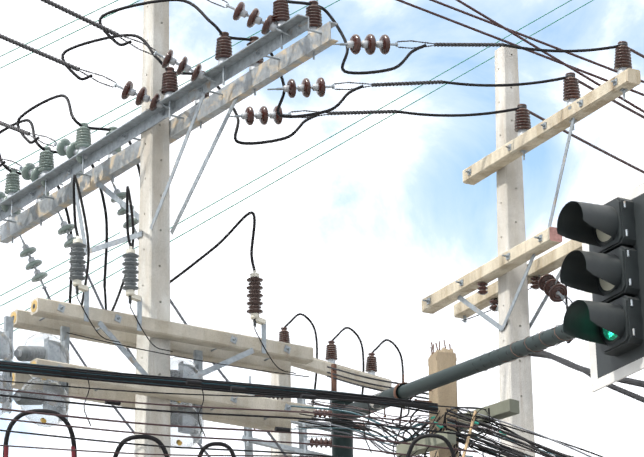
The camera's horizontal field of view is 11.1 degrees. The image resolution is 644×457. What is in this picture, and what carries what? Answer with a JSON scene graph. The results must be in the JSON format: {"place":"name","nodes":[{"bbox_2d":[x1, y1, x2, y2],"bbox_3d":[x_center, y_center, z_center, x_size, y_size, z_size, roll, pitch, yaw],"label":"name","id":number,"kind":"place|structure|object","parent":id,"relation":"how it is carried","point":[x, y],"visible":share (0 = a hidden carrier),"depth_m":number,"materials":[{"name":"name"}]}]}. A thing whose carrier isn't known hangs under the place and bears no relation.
{"place":"outdoors","nodes":[
{"label":"outdoors","id":0,"kind":"place"},
{"bbox_2d":[134,0,170,456],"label":"pole","id":1,"kind":"object","parent":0,"point":[154,268],"visible":0.77,"depth_m":26.38,"materials":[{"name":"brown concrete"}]},
{"bbox_2d":[0,236,313,445],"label":"crossarms","id":2,"kind":"object","parent":1,"relation":"attached to","point":[55,317],"visible":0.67,"depth_m":25.97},
{"bbox_2d":[0,0,397,288],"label":"crossarm with insulators","id":3,"kind":"object","parent":1,"relation":"attached to","point":[81,153],"visible":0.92,"depth_m":26.37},
{"bbox_2d":[0,327,203,448],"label":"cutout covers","id":4,"kind":"object","parent":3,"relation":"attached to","point":[57,382],"visible":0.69,"depth_m":25.53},
{"bbox_2d":[44,174,285,456],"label":"wire cable","id":5,"kind":"object","parent":3,"relation":"on","point":[128,195],"depth_m":26.85,"materials":[{"name":"black rubber"}]},
{"bbox_2d":[67,288,530,456],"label":"wires","id":6,"kind":"object","parent":3,"relation":"attached to","point":[211,362],"visible":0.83,"depth_m":25.77,"materials":[{"name":"black plastic"}]},
{"bbox_2d":[0,362,522,456],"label":"wire cable","id":7,"kind":"object","parent":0,"point":[283,395],"depth_m":23.41,"materials":[{"name":"black rubber"}]},
{"bbox_2d":[0,361,602,456],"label":"wire cable","id":8,"kind":"object","parent":7,"relation":"on","point":[220,382],"depth_m":23.28,"materials":[{"name":"black rubber"}]},
{"bbox_2d":[0,445,322,456],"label":"overhead cable","id":9,"kind":"object","parent":8,"relation":"attached to","point":[157,454],"visible":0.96,"depth_m":22.57,"materials":[{"name":"red plastic"}]},
{"bbox_2d":[198,434,455,456],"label":"cable loops","id":10,"kind":"object","parent":8,"relation":"attached to","point":[409,451],"visible":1,"depth_m":22.73,"materials":[{"name":"black plastic"}]},
{"bbox_2d":[291,405,527,456],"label":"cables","id":11,"kind":"object","parent":8,"relation":"attached to","point":[374,421],"visible":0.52,"depth_m":25.55,"materials":[{"name":"teal"}]},
{"bbox_2d":[304,432,502,456],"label":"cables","id":12,"kind":"object","parent":7,"relation":"on","point":[393,443],"visible":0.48,"depth_m":25.12,"materials":[{"name":"teal"}]},
{"bbox_2d":[0,0,643,456],"label":"sky","id":13,"kind":"structure","parent":0,"point":[355,237],"materials":[{"name":"white"}]},
{"bbox_2d":[428,347,458,456],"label":"concrete post","id":14,"kind":"object","parent":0,"point":[443,358],"visible":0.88,"depth_m":24.80,"materials":[{"name":"beige concrete"}]},
{"bbox_2d":[495,47,534,456],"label":"pole","id":15,"kind":"object","parent":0,"point":[515,379],"visible":0.73,"depth_m":27.30,"materials":[{"name":"beige concrete"}]},
{"bbox_2d":[421,41,640,330],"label":"crossarms with insulators","id":16,"kind":"object","parent":15,"relation":"attached to","point":[623,81],"visible":0.81,"depth_m":26.98,"materials":[{"name":"beige wood"}]},
{"bbox_2d":[0,0,571,306],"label":"wire grips","id":17,"kind":"object","parent":16,"relation":"attached to","point":[155,50],"visible":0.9,"depth_m":26.07,"materials":[{"name":"grey metal"}]},
{"bbox_2d":[0,0,118,135],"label":"preformed wire grip","id":18,"kind":"object","parent":17,"relation":"attached to","point":[14,128],"visible":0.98,"depth_m":26.56,"materials":[{"name":"grey metal"}]},
{"bbox_2d":[2,0,117,133],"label":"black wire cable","id":19,"kind":"object","parent":18,"relation":"attached to","point":[51,56],"visible":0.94,"depth_m":26.55,"materials":[{"name":"black plastic"}]},
{"bbox_2d":[0,285,573,456],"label":"overhead cables","id":20,"kind":"object","parent":17,"relation":"attached to","point":[248,389],"visible":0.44,"depth_m":23.56,"materials":[{"name":"black plastic"}]},
{"bbox_2d":[65,367,315,432],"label":"cable splices","id":21,"kind":"object","parent":20,"relation":"attached to","point":[243,389],"visible":0.83,"depth_m":22.67,"materials":[{"name":"black plastic"}]},
{"bbox_2d":[3,409,168,456],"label":"cable loops","id":22,"kind":"object","parent":21,"relation":"attached to","point":[71,433],"visible":0.88,"depth_m":22.76,"materials":[{"name":"black plastic"}]},
{"bbox_2d":[4,446,75,456],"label":"red tape","id":23,"kind":"object","parent":22,"relation":"attached to","point":[6,450],"visible":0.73,"depth_m":22.76,"materials":[{"name":"red"}]},
{"bbox_2d":[0,364,399,405],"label":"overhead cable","id":24,"kind":"object","parent":20,"relation":"on","point":[146,378],"visible":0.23,"depth_m":22.91,"materials":[{"name":"teal"}]},
{"bbox_2d":[0,360,437,407],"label":"cable ties","id":25,"kind":"object","parent":20,"relation":"on","point":[192,378],"visible":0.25,"depth_m":22.97,"materials":[{"name":"teal"}]},
{"bbox_2d":[0,366,562,456],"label":"overhead cables","id":26,"kind":"object","parent":20,"relation":"on","point":[471,434],"visible":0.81,"depth_m":23.61,"materials":[{"name":"black plastic"}]},
{"bbox_2d":[0,389,477,456],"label":"overhead cables","id":27,"kind":"object","parent":26,"relation":"attached to","point":[221,408],"visible":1,"depth_m":22.78,"materials":[{"name":"red plastic"}]},
{"bbox_2d":[0,408,477,452],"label":"overhead cables","id":28,"kind":"object","parent":27,"relation":"on","point":[14,410],"visible":0.98,"depth_m":22.80,"materials":[{"name":"red plastic"}]},
{"bbox_2d":[431,416,505,434],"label":"cable ties","id":29,"kind":"object","parent":20,"relation":"attached to","point":[440,427],"visible":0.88,"depth_m":24.23,"materials":[{"name":"teal"}]},
{"bbox_2d":[328,42,504,115],"bbox_3d":[0.727,-1.170,26.106,0.600,0.125,1.722,10,-22,-28],"label":"preformed wire grip","id":30,"kind":"object","parent":17,"relation":"attached to","point":[436,81],"visible":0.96,"depth_m":26.16,"materials":[{"name":"grey metal"}]},
{"bbox_2d":[328,43,503,114],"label":"strands","id":31,"kind":"object","parent":30,"relation":"attached to","point":[413,82],"visible":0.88,"depth_m":26.17,"materials":[{"name":"black plastic"}]},
{"bbox_2d":[0,0,619,424],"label":"jumper cables","id":32,"kind":"object","parent":16,"relation":"attached to","point":[306,116],"visible":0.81,"depth_m":26.50,"materials":[{"name":"black plastic"}]},
{"bbox_2d":[0,0,592,331],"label":"green wire","id":33,"kind":"object","parent":32,"relation":"attached to","point":[251,181],"visible":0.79,"depth_m":32.96,"materials":[{"name":"teal"}]},
{"bbox_2d":[242,327,391,456],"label":"utility pole","id":34,"kind":"object","parent":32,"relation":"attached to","point":[318,366],"visible":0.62,"depth_m":37.52,"materials":[{"name":"concrete"}]},
{"bbox_2d":[528,353,643,402],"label":"cable","id":35,"kind":"object","parent":16,"relation":"attached to","point":[626,392],"visible":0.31,"depth_m":22.34,"materials":[{"name":"black plastic"}]},
{"bbox_2d":[529,46,643,173],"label":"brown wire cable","id":36,"kind":"object","parent":16,"relation":"attached to","point":[617,103],"visible":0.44,"depth_m":27.49,"materials":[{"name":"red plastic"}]},
{"bbox_2d":[396,0,643,112],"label":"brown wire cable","id":37,"kind":"object","parent":36,"relation":"attached to","point":[517,34],"visible":0.79,"depth_m":27.41,"materials":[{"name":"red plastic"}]},
{"bbox_2d":[534,350,643,387],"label":"cable","id":38,"kind":"object","parent":16,"relation":"attached to","point":[626,380],"visible":0.6,"depth_m":24.13,"materials":[{"name":"black plastic"}]},
{"label":"ground","id":39,"kind":"structure","parent":0,"visible":0},
{"bbox_2d":[271,373,291,455],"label":"pole","id":40,"kind":"object","parent":39,"relation":"on","point":[280,380],"visible":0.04,"depth_m":37.91,"materials":[{"name":"concrete"}]},
{"bbox_2d":[396,340,519,456],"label":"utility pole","id":41,"kind":"object","parent":39,"relation":"on","point":[504,409],"visible":0.42,"depth_m":24.35,"materials":[{"name":"grey concrete"}]},
{"bbox_2d":[0,380,517,456],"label":"overhead cables","id":42,"kind":"object","parent":41,"relation":"attached to","point":[453,407],"visible":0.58,"depth_m":22.97,"materials":[{"name":"black plastic"}]},
{"bbox_2d":[296,413,500,456],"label":"tangled cables","id":43,"kind":"object","parent":41,"relation":"attached to","point":[393,450],"visible":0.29,"depth_m":25.03,"materials":[{"name":"black plastic"}]},
{"bbox_2d":[291,421,558,456],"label":"cables","id":44,"kind":"object","parent":41,"relation":"attached to","point":[389,436],"visible":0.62,"depth_m":25.34,"materials":[{"name":"teal"}]},
{"bbox_2d":[301,400,571,456],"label":"cable bundle","id":45,"kind":"object","parent":41,"relation":"attached to","point":[405,421],"visible":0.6,"depth_m":25.26,"materials":[{"name":"red plastic"}]},
{"bbox_2d":[310,404,573,456],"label":"wire cable","id":46,"kind":"object","parent":45,"relation":"on","point":[438,419],"depth_m":24.99,"materials":[{"name":"black rubber"}]},
{"bbox_2d":[410,411,445,435],"bbox_3d":[0.779,1.446,24.521,0.274,0.218,0.224,4,-20,-13],"label":"cable loop","id":47,"kind":"object","parent":46,"relation":"attached to","point":[414,431],"visible":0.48,"depth_m":24.50,"materials":[{"name":"black plastic"}]},
{"bbox_2d":[444,409,501,432],"bbox_3d":[1.103,1.559,24.512,0.438,0.389,0.846,-1,-20,1],"label":"cable loop","id":48,"kind":"object","parent":41,"relation":"attached to","point":[477,416],"visible":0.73,"depth_m":24.29,"materials":[{"name":"black plastic"}]},
{"bbox_2d":[331,182,643,456],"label":"traffic signal","id":49,"kind":"object","parent":39,"relation":"on","point":[603,269],"visible":0.88,"depth_m":19.53,"materials":[{"name":"paint"}]},
{"bbox_2d":[472,324,568,370],"bbox_3d":[1.391,0.748,21.459,0.120,0.626,2.822,4,-20,-12],"label":"cable wrap","id":50,"kind":"object","parent":49,"relation":"attached to","point":[515,349],"visible":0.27,"depth_m":21.80,"materials":[{"name":"black plastic"}]},
{"bbox_2d":[503,325,574,361],"bbox_3d":[1.464,0.712,21.117,0.124,0.502,2.131,4,-20,-12],"label":"wrap","id":51,"kind":"object","parent":49,"relation":"on","point":[540,340],"visible":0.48,"depth_m":21.43,"materials":[{"name":"plastic"}]}
]}

